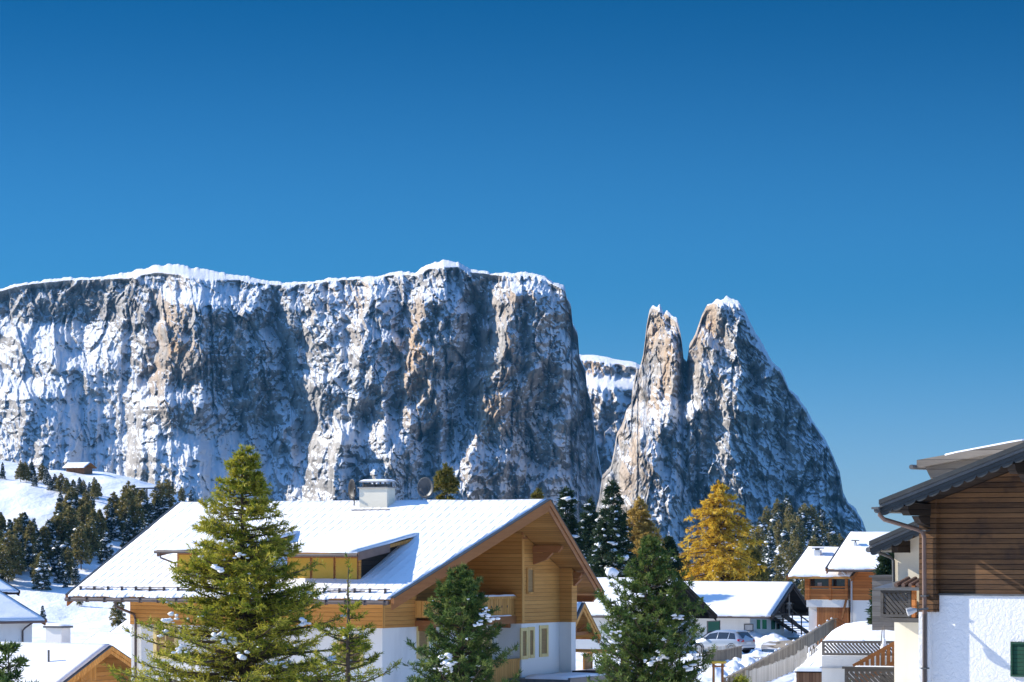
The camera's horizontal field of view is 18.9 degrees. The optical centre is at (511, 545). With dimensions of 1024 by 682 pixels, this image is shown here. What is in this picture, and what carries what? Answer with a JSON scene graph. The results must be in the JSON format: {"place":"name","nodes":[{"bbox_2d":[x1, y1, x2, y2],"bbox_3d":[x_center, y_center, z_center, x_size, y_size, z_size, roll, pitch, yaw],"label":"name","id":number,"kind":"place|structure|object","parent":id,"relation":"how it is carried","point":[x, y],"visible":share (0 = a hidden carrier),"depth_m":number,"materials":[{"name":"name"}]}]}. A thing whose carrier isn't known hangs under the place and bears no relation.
{"place":"outdoors","nodes":[
{"label":"outdoors","id":0,"kind":"place"},
{"bbox_2d":[0,259,601,532],"bbox_3d":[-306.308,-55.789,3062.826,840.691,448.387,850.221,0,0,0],"label":"plateau mountain","id":1,"kind":"structure","parent":0,"point":[186,378],"depth_m":2856.72,"materials":[{"name":"stone"}]},
{"bbox_2d":[0,460,811,681],"bbox_3d":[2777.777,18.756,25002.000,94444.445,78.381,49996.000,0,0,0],"label":"ground","id":2,"kind":"structure","parent":0,"point":[87,620],"depth_m":551.19,"materials":[{"name":"snow"}]},
{"bbox_2d":[0,546,15,581],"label":"larch tree","id":3,"kind":"object","parent":2,"relation":"on","point":[7,568],"visible":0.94,"depth_m":541.59,"materials":[{"name":"green plant"}]},
{"bbox_2d":[0,578,19,595],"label":"barn","id":4,"kind":"structure","parent":2,"relation":"on","point":[7,588],"depth_m":231.82,"materials":[{"name":"metal"}]},
{"bbox_2d":[0,530,24,582],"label":"larch tree","id":5,"kind":"object","parent":2,"relation":"on","point":[12,549],"visible":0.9,"depth_m":545.49,"materials":[{"name":"green plant"}]},
{"bbox_2d":[9,535,26,575],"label":"larch tree","id":6,"kind":"object","parent":2,"relation":"on","point":[21,554],"visible":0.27,"depth_m":551.79,"materials":[{"name":"green plant"}]},
{"bbox_2d":[12,518,25,547],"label":"larch tree","id":7,"kind":"object","parent":2,"relation":"on","point":[16,527],"visible":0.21,"depth_m":571.91,"materials":[{"name":"green plant"}]},
{"bbox_2d":[0,639,39,681],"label":"pine tree","id":8,"kind":"object","parent":2,"relation":"on","point":[6,649],"visible":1,"depth_m":66.02,"materials":[{"name":"green plant"}]},
{"bbox_2d":[14,461,27,481],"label":"larch tree","id":9,"kind":"object","parent":2,"relation":"on","point":[19,471],"visible":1,"depth_m":671.60,"materials":[{"name":"green plant"}]},
{"bbox_2d":[0,591,46,641],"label":"house","id":10,"kind":"structure","parent":2,"relation":"on","point":[18,619],"depth_m":199.66,"materials":[{"name":"metal"}]},
{"bbox_2d":[25,538,32,569],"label":"spruce tree","id":11,"kind":"object","parent":2,"relation":"on","point":[28,548],"visible":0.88,"depth_m":561.57,"materials":[{"name":"green plant"}]},
{"bbox_2d":[23,521,41,554],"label":"larch tree","id":12,"kind":"object","parent":2,"relation":"on","point":[31,535],"visible":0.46,"depth_m":569.46,"materials":[{"name":"green plant"}]},
{"bbox_2d":[28,536,51,574],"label":"spruce tree","id":13,"kind":"object","parent":2,"relation":"on","point":[38,546],"visible":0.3,"depth_m":555.65,"materials":[{"name":"green plant"}]},
{"bbox_2d":[29,552,52,583],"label":"larch tree","id":14,"kind":"object","parent":2,"relation":"on","point":[35,567],"visible":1,"depth_m":541.64,"materials":[{"name":"green plant"}]},
{"bbox_2d":[32,554,51,589],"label":"spruce tree","id":15,"kind":"object","parent":2,"relation":"on","point":[43,574],"visible":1,"depth_m":539.37,"materials":[{"name":"green plant"}]},
{"bbox_2d":[39,526,52,558],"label":"larch tree","id":16,"kind":"object","parent":2,"relation":"on","point":[43,532],"visible":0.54,"depth_m":573.63,"materials":[{"name":"green plant"}]},
{"bbox_2d":[49,541,60,571],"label":"spruce tree","id":17,"kind":"object","parent":2,"relation":"on","point":[54,552],"visible":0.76,"depth_m":557.42,"materials":[{"name":"green plant"}]},
{"bbox_2d":[51,537,62,575],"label":"spruce tree","id":18,"kind":"object","parent":2,"relation":"on","point":[58,543],"visible":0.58,"depth_m":557.42,"materials":[{"name":"green plant"}]},
{"bbox_2d":[53,555,65,583],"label":"spruce tree","id":19,"kind":"object","parent":2,"relation":"on","point":[60,566],"visible":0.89,"depth_m":549.51,"materials":[{"name":"green plant"}]},
{"bbox_2d":[54,473,64,491],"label":"larch tree","id":20,"kind":"object","parent":2,"relation":"on","point":[59,483],"visible":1,"depth_m":657.58,"materials":[{"name":"green plant"}]},
{"bbox_2d":[52,512,73,544],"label":"larch tree","id":21,"kind":"object","parent":2,"relation":"on","point":[65,531],"visible":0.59,"depth_m":581.30,"materials":[{"name":"green plant"}]},
{"bbox_2d":[0,624,130,681],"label":"house","id":22,"kind":"structure","parent":2,"relation":"on","point":[57,656],"depth_m":145.13,"materials":[{"name":"metal"}]},
{"bbox_2d":[63,547,73,575],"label":"larch tree","id":23,"kind":"object","parent":2,"relation":"on","point":[68,557],"visible":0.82,"depth_m":553.65,"materials":[{"name":"green plant"}]},
{"bbox_2d":[62,505,80,526],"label":"larch tree","id":24,"kind":"object","parent":2,"relation":"on","point":[71,511],"visible":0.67,"depth_m":585.47,"materials":[{"name":"green plant"}]},
{"bbox_2d":[70,561,80,585],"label":"spruce tree","id":25,"kind":"object","parent":2,"relation":"on","point":[74,575],"visible":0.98,"depth_m":545.67,"materials":[{"name":"green plant"}]},
{"bbox_2d":[62,462,96,473],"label":"hut","id":26,"kind":"object","parent":2,"relation":"on","point":[82,467],"visible":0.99,"depth_m":710.76,"materials":[{"name":"wood"}]},
{"bbox_2d":[76,505,86,527],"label":"larch tree","id":27,"kind":"object","parent":2,"relation":"on","point":[82,516],"visible":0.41,"depth_m":599.61,"materials":[{"name":"green plant"}]},
{"bbox_2d":[70,522,93,569],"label":"larch tree","id":28,"kind":"object","parent":2,"relation":"on","point":[81,549],"visible":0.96,"depth_m":563.48,"materials":[{"name":"green plant"}]},
{"bbox_2d":[84,508,101,535],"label":"larch tree","id":29,"kind":"object","parent":2,"relation":"on","point":[92,514],"visible":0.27,"depth_m":591.81,"materials":[{"name":"green plant"}]},
{"bbox_2d":[86,521,100,558],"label":"larch tree","id":30,"kind":"object","parent":2,"relation":"on","point":[91,532],"visible":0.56,"depth_m":575.53,"materials":[{"name":"green plant"}]},
{"bbox_2d":[89,480,100,500],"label":"larch tree","id":31,"kind":"object","parent":2,"relation":"on","point":[94,491],"visible":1,"depth_m":649.63,"materials":[{"name":"green plant"}]},
{"bbox_2d":[96,529,114,563],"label":"spruce tree","id":32,"kind":"object","parent":2,"relation":"on","point":[106,551],"visible":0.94,"depth_m":571.39,"materials":[{"name":"green plant"}]},
{"bbox_2d":[83,632,130,657],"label":"house","id":33,"kind":"structure","parent":2,"relation":"on","point":[121,641],"depth_m":165.41,"materials":[{"name":"metal"}]},
{"bbox_2d":[106,501,116,537],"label":"spruce tree","id":34,"kind":"object","parent":2,"relation":"on","point":[110,513],"visible":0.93,"depth_m":603.60,"materials":[{"name":"green plant"}]},
{"bbox_2d":[104,491,119,520],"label":"larch tree","id":35,"kind":"object","parent":2,"relation":"on","point":[113,496],"visible":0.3,"depth_m":611.58,"materials":[{"name":"green plant"}]},
{"bbox_2d":[108,514,122,540],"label":"spruce tree","id":36,"kind":"object","parent":2,"relation":"on","point":[115,530],"visible":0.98,"depth_m":601.60,"materials":[{"name":"green plant"}]},
{"bbox_2d":[108,602,126,626],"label":"larch tree","id":37,"kind":"object","parent":2,"relation":"on","point":[118,618],"visible":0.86,"depth_m":469.47,"materials":[{"name":"green plant"}]},
{"bbox_2d":[110,620,130,632],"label":"annex","id":38,"kind":"object","parent":2,"relation":"on","point":[126,623],"visible":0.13,"depth_m":166.98,"materials":[{"name":"metal"}]},
{"bbox_2d":[120,514,134,546],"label":"spruce tree","id":39,"kind":"object","parent":2,"relation":"on","point":[127,536],"visible":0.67,"depth_m":589.50,"materials":[{"name":"green plant"}]},
{"bbox_2d":[115,486,143,534],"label":"larch tree","id":40,"kind":"object","parent":2,"relation":"on","point":[132,509],"visible":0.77,"depth_m":605.47,"materials":[{"name":"green plant"}]},
{"bbox_2d":[134,489,153,505],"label":"larch tree","id":41,"kind":"object","parent":2,"relation":"on","point":[141,494],"visible":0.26,"depth_m":623.43,"materials":[{"name":"green plant"}]},
{"bbox_2d":[141,496,150,524],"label":"spruce tree","id":42,"kind":"object","parent":2,"relation":"on","point":[144,503],"visible":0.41,"depth_m":615.58,"materials":[{"name":"green plant"}]},
{"bbox_2d":[148,480,168,505],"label":"larch tree","id":43,"kind":"object","parent":2,"relation":"on","point":[155,495],"visible":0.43,"depth_m":645.39,"materials":[{"name":"green plant"}]},
{"bbox_2d":[156,496,169,518],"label":"spruce tree","id":44,"kind":"object","parent":2,"relation":"on","point":[164,507],"visible":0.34,"depth_m":623.53,"materials":[{"name":"green plant"}]},
{"bbox_2d":[163,478,176,507],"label":"larch tree","id":45,"kind":"object","parent":2,"relation":"on","point":[169,487],"visible":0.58,"depth_m":649.60,"materials":[{"name":"green plant"}]},
{"bbox_2d":[101,444,383,681],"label":"spruce tree","id":46,"kind":"object","parent":2,"relation":"on","point":[243,659],"visible":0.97,"depth_m":79.42,"materials":[{"name":"green plant"}]},
{"bbox_2d":[64,479,630,681],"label":"chalet","id":47,"kind":"object","parent":2,"relation":"on","point":[526,558],"visible":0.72,"depth_m":130.63,"materials":[{"name":"white paint"}]},
{"bbox_2d":[153,626,177,658],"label":"window","id":48,"kind":"structure","parent":47,"relation":"in","point":[156,647],"depth_m":130.52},
{"bbox_2d":[343,479,355,505],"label":"satellite dish","id":49,"kind":"object","parent":47,"relation":"attached to","point":[351,493],"visible":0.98,"depth_m":133.31,"materials":[{"name":"grey metal"}]},
{"bbox_2d":[416,626,428,658],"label":"window","id":50,"kind":"structure","parent":47,"relation":"in","point":[421,638],"depth_m":127.53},
{"bbox_2d":[417,477,433,499],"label":"satellite dish","id":51,"kind":"object","parent":47,"relation":"attached to","point":[425,487],"visible":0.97,"depth_m":132.72,"materials":[{"name":"grey metal"}]},
{"bbox_2d":[520,628,527,658],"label":"window","id":52,"kind":"structure","parent":47,"relation":"in","point":[523,631],"depth_m":132.58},
{"bbox_2d":[526,568,533,593],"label":"window","id":53,"kind":"structure","parent":47,"relation":"in","point":[529,571],"depth_m":132.93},
{"bbox_2d":[527,627,534,657],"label":"window","id":54,"kind":"structure","parent":47,"relation":"in","point":[531,630],"depth_m":133.19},
{"bbox_2d":[539,625,548,656],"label":"window","id":55,"kind":"structure","parent":47,"relation":"in","point":[543,629],"depth_m":134.11,"materials":[{"name":"wood"}]},
{"bbox_2d":[294,551,402,681],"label":"young spruce","id":56,"kind":"object","parent":2,"relation":"on","point":[351,643],"visible":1,"depth_m":76.91,"materials":[{"name":"green plant"}]},
{"bbox_2d":[432,462,460,499],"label":"conifer tree","id":57,"kind":"object","parent":2,"relation":"on","point":[445,479],"visible":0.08,"depth_m":214.78,"materials":[{"name":"green plant"}]},
{"bbox_2d":[402,563,521,681],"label":"pine tree","id":58,"kind":"object","parent":2,"relation":"on","point":[471,619],"visible":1,"depth_m":94.56,"materials":[{"name":"green plant"}]},
{"bbox_2d":[530,487,543,498],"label":"conifer tree","id":59,"kind":"object","parent":2,"relation":"on","point":[537,494],"depth_m":239.83,"materials":[{"name":"green plant"}]},
{"bbox_2d":[556,485,588,559],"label":"spruce tree","id":60,"kind":"object","parent":2,"relation":"on","point":[567,498],"visible":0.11,"depth_m":261.58,"materials":[{"name":"green plant"}]},
{"bbox_2d":[578,496,598,573],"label":"spruce tree","id":61,"kind":"object","parent":2,"relation":"on","point":[589,518],"visible":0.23,"depth_m":274.45,"materials":[{"name":"green plant"}]},
{"bbox_2d":[576,602,621,669],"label":"cottage","id":62,"kind":"structure","parent":2,"relation":"on","point":[584,615],"depth_m":166.81,"materials":[{"name":"wood"}]},
{"bbox_2d":[583,653,592,669],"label":"door","id":63,"kind":"structure","parent":62,"relation":"in","point":[586,664],"depth_m":171.65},
{"bbox_2d":[585,480,639,577],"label":"spruce tree","id":64,"kind":"object","parent":2,"relation":"on","point":[612,539],"visible":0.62,"depth_m":257.29,"materials":[{"name":"green plant"}]},
{"bbox_2d":[615,496,670,574],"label":"larch tree","id":65,"kind":"object","parent":2,"relation":"on","point":[641,523],"visible":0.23,"depth_m":284.42,"materials":[{"name":"yellow plant"}]},
{"bbox_2d":[576,577,719,648],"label":"house","id":66,"kind":"structure","parent":2,"relation":"on","point":[597,611],"depth_m":205.25,"materials":[{"name":"metal"}]},
{"bbox_2d":[707,620,719,632],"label":"door","id":67,"kind":"structure","parent":66,"relation":"in","point":[711,625],"depth_m":212.17,"materials":[{"name":"green metal"}]},
{"bbox_2d":[581,535,716,681],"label":"pine tree","id":68,"kind":"object","parent":2,"relation":"on","point":[643,632],"visible":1,"depth_m":104.37,"materials":[{"name":"green plant"}]},
{"bbox_2d":[661,534,686,580],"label":"spruce tree","id":69,"kind":"object","parent":2,"relation":"on","point":[669,542],"visible":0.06,"depth_m":289.61,"materials":[{"name":"green plant"}]},
{"bbox_2d":[710,661,726,681],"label":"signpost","id":70,"kind":"object","parent":2,"relation":"on","point":[722,665],"visible":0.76,"depth_m":123.94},
{"bbox_2d":[677,480,767,580],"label":"larch tree","id":71,"kind":"object","parent":2,"relation":"on","point":[718,566],"visible":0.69,"depth_m":299.12,"materials":[{"name":"yellow plant"}]},
{"bbox_2d":[702,646,742,660],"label":"board fence","id":72,"kind":"object","parent":2,"relation":"on","point":[727,654],"visible":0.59,"depth_m":176.72,"materials":[{"name":"wood"}]},
{"bbox_2d":[693,630,755,652],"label":"parked car","id":73,"kind":"object","parent":2,"relation":"on","point":[745,639],"visible":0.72,"depth_m":198.33,"materials":[{"name":"silver metal"}]},
{"bbox_2d":[694,656,758,681],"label":"snow pile","id":74,"kind":"object","parent":2,"relation":"on","point":[735,664],"visible":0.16,"depth_m":163.01,"materials":[{"name":"snow"}]},
{"bbox_2d":[684,581,808,638],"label":"garage","id":75,"kind":"structure","parent":2,"relation":"on","point":[763,607],"depth_m":234.50,"materials":[{"name":"metal"}]},
{"bbox_2d":[735,544,770,581],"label":"larch tree","id":76,"kind":"object","parent":2,"relation":"on","point":[756,554],"visible":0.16,"depth_m":329.09,"materials":[{"name":"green plant"}]},
{"bbox_2d":[747,525,767,558],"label":"larch tree","id":77,"kind":"object","parent":2,"relation":"on","point":[756,535],"visible":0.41,"depth_m":901.74,"materials":[{"name":"green plant"}]},
{"bbox_2d":[760,506,772,530],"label":"larch tree","id":78,"kind":"object","parent":2,"relation":"on","point":[767,517],"visible":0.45,"depth_m":1061.43,"materials":[{"name":"green plant"}]},
{"bbox_2d":[762,528,776,561],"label":"spruce tree","id":79,"kind":"object","parent":2,"relation":"on","point":[769,539],"visible":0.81,"depth_m":864.18,"materials":[{"name":"green plant"}]},
{"bbox_2d":[767,549,776,578],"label":"spruce tree","id":80,"kind":"object","parent":2,"relation":"on","point":[771,557],"visible":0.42,"depth_m":736.47,"materials":[{"name":"green plant"}]},
{"bbox_2d":[749,629,802,640],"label":"snow pile","id":81,"kind":"object","parent":2,"relation":"on","point":[758,636],"visible":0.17,"depth_m":231.17,"materials":[{"name":"snow"}]},
{"bbox_2d":[746,646,806,681],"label":"picket fence","id":82,"kind":"object","parent":2,"relation":"on","point":[781,667],"visible":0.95,"depth_m":158.19,"materials":[{"name":"wood"}]},
{"bbox_2d":[771,520,782,545],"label":"larch tree","id":83,"kind":"object","parent":2,"relation":"on","point":[777,528],"visible":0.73,"depth_m":936.22,"materials":[{"name":"green plant"}]},
{"bbox_2d":[770,554,785,580],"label":"larch tree","id":84,"kind":"object","parent":2,"relation":"on","point":[777,565],"visible":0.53,"depth_m":710.70,"materials":[{"name":"green plant"}]},
{"bbox_2d":[771,498,784,524],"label":"larch tree","id":85,"kind":"object","parent":2,"relation":"on","point":[779,506],"visible":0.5,"depth_m":1067.35,"materials":[{"name":"green plant"}]},
{"bbox_2d":[753,634,805,658],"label":"lane","id":86,"kind":"structure","parent":2,"relation":"on","point":[766,648],"depth_m":212.33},
{"bbox_2d":[742,650,772,659],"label":"snow pile","id":87,"kind":"object","parent":86,"relation":"on","point":[756,653],"visible":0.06,"depth_m":193.79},
{"bbox_2d":[767,637,799,647],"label":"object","id":88,"kind":"structure","parent":86,"relation":"on","point":[780,644],"depth_m":223.82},
{"bbox_2d":[724,617,837,681],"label":"lane fence","id":89,"kind":"object","parent":2,"relation":"on","point":[815,635],"visible":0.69,"depth_m":184.59,"materials":[{"name":"wood"}]},
{"bbox_2d":[777,527,790,555],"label":"spruce tree","id":90,"kind":"object","parent":2,"relation":"on","point":[784,535],"visible":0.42,"depth_m":832.97,"materials":[{"name":"green plant"}]},
{"bbox_2d":[782,504,794,525],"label":"larch tree","id":91,"kind":"object","parent":2,"relation":"on","point":[789,512],"visible":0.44,"depth_m":1058.93,"materials":[{"name":"green plant"}]},
{"bbox_2d":[782,544,798,573],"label":"larch tree","id":92,"kind":"object","parent":2,"relation":"on","point":[790,555],"visible":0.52,"depth_m":754.30,"materials":[{"name":"green plant"}]},
{"bbox_2d":[792,516,807,547],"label":"larch tree","id":93,"kind":"object","parent":2,"relation":"on","point":[802,531],"visible":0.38,"depth_m":911.49,"materials":[{"name":"green plant"}]},
{"bbox_2d":[800,510,810,541],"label":"spruce tree","id":94,"kind":"object","parent":2,"relation":"on","point":[803,513],"visible":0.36,"depth_m":994.71,"materials":[{"name":"green plant"}]},
{"bbox_2d":[795,666,821,681],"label":"wooden bin","id":95,"kind":"object","parent":2,"relation":"on","point":[808,673],"visible":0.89,"depth_m":111.88,"materials":[{"name":"wood"}]},
{"bbox_2d":[810,504,820,524],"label":"larch tree","id":96,"kind":"object","parent":2,"relation":"on","point":[815,518],"visible":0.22,"depth_m":1050.35,"materials":[{"name":"green plant"}]},
{"bbox_2d":[812,523,822,543],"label":"spruce tree","id":97,"kind":"object","parent":2,"relation":"on","point":[817,532],"visible":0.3,"depth_m":917.95,"materials":[{"name":"green plant"}]},
{"bbox_2d":[786,532,888,646],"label":"house","id":98,"kind":"structure","parent":2,"relation":"on","point":[838,580],"depth_m":212.43,"materials":[{"name":"wood"}]},
{"bbox_2d":[793,621,893,681],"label":"snow bank","id":99,"kind":"structure","parent":2,"relation":"on","point":[861,630],"depth_m":147.97,"materials":[{"name":"snow"}]},
{"bbox_2d":[820,639,892,681],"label":"garden terrace","id":100,"kind":"structure","parent":2,"relation":"on","point":[833,661],"depth_m":99.85,"materials":[{"name":"white paint"}]},
{"bbox_2d":[842,666,893,681],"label":"lattice fence","id":101,"kind":"object","parent":2,"relation":"on","point":[868,669],"visible":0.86,"depth_m":97.69,"materials":[{"name":"wood"}]},
{"bbox_2d":[864,552,893,624],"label":"conifer tree","id":102,"kind":"object","parent":2,"relation":"on","point":[884,567],"visible":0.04,"depth_m":167.74,"materials":[{"name":"green plant"}]},
{"bbox_2d":[869,575,893,630],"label":"shed","id":103,"kind":"structure","parent":2,"relation":"on","point":[879,580],"depth_m":149.86,"materials":[{"name":"grey wood"}]},
{"bbox_2d":[866,522,918,681],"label":"house wing","id":104,"kind":"structure","parent":2,"relation":"on","point":[899,594],"depth_m":92.51,"materials":[{"name":"paint"}]},
{"bbox_2d":[871,439,1023,681],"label":"old house","id":105,"kind":"structure","parent":2,"relation":"on","point":[964,509],"depth_m":84.17,"materials":[{"name":"wood"}]},
{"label":"terrace floor","id":106,"kind":"structure","parent":2,"relation":"on","visible":0},
{"bbox_2d":[852,641,893,681],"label":"stair railing","id":107,"kind":"object","parent":106,"relation":"on","point":[876,654],"visible":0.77,"depth_m":98.51,"materials":[{"name":"brown wood"}]},
{"bbox_2d":[0,0,1023,531],"label":"sky","id":108,"kind":"structure","parent":0,"point":[849,174],"materials":[{"name":"blue"}]},
{"bbox_2d":[579,354,639,474],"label":"plateau","id":109,"kind":"structure","parent":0,"point":[610,382],"depth_m":3044.03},
{"bbox_2d":[596,296,865,574],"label":"pyramid peak","id":110,"kind":"structure","parent":0,"point":[724,404],"depth_m":2473.80,"materials":[{"name":"stone"}]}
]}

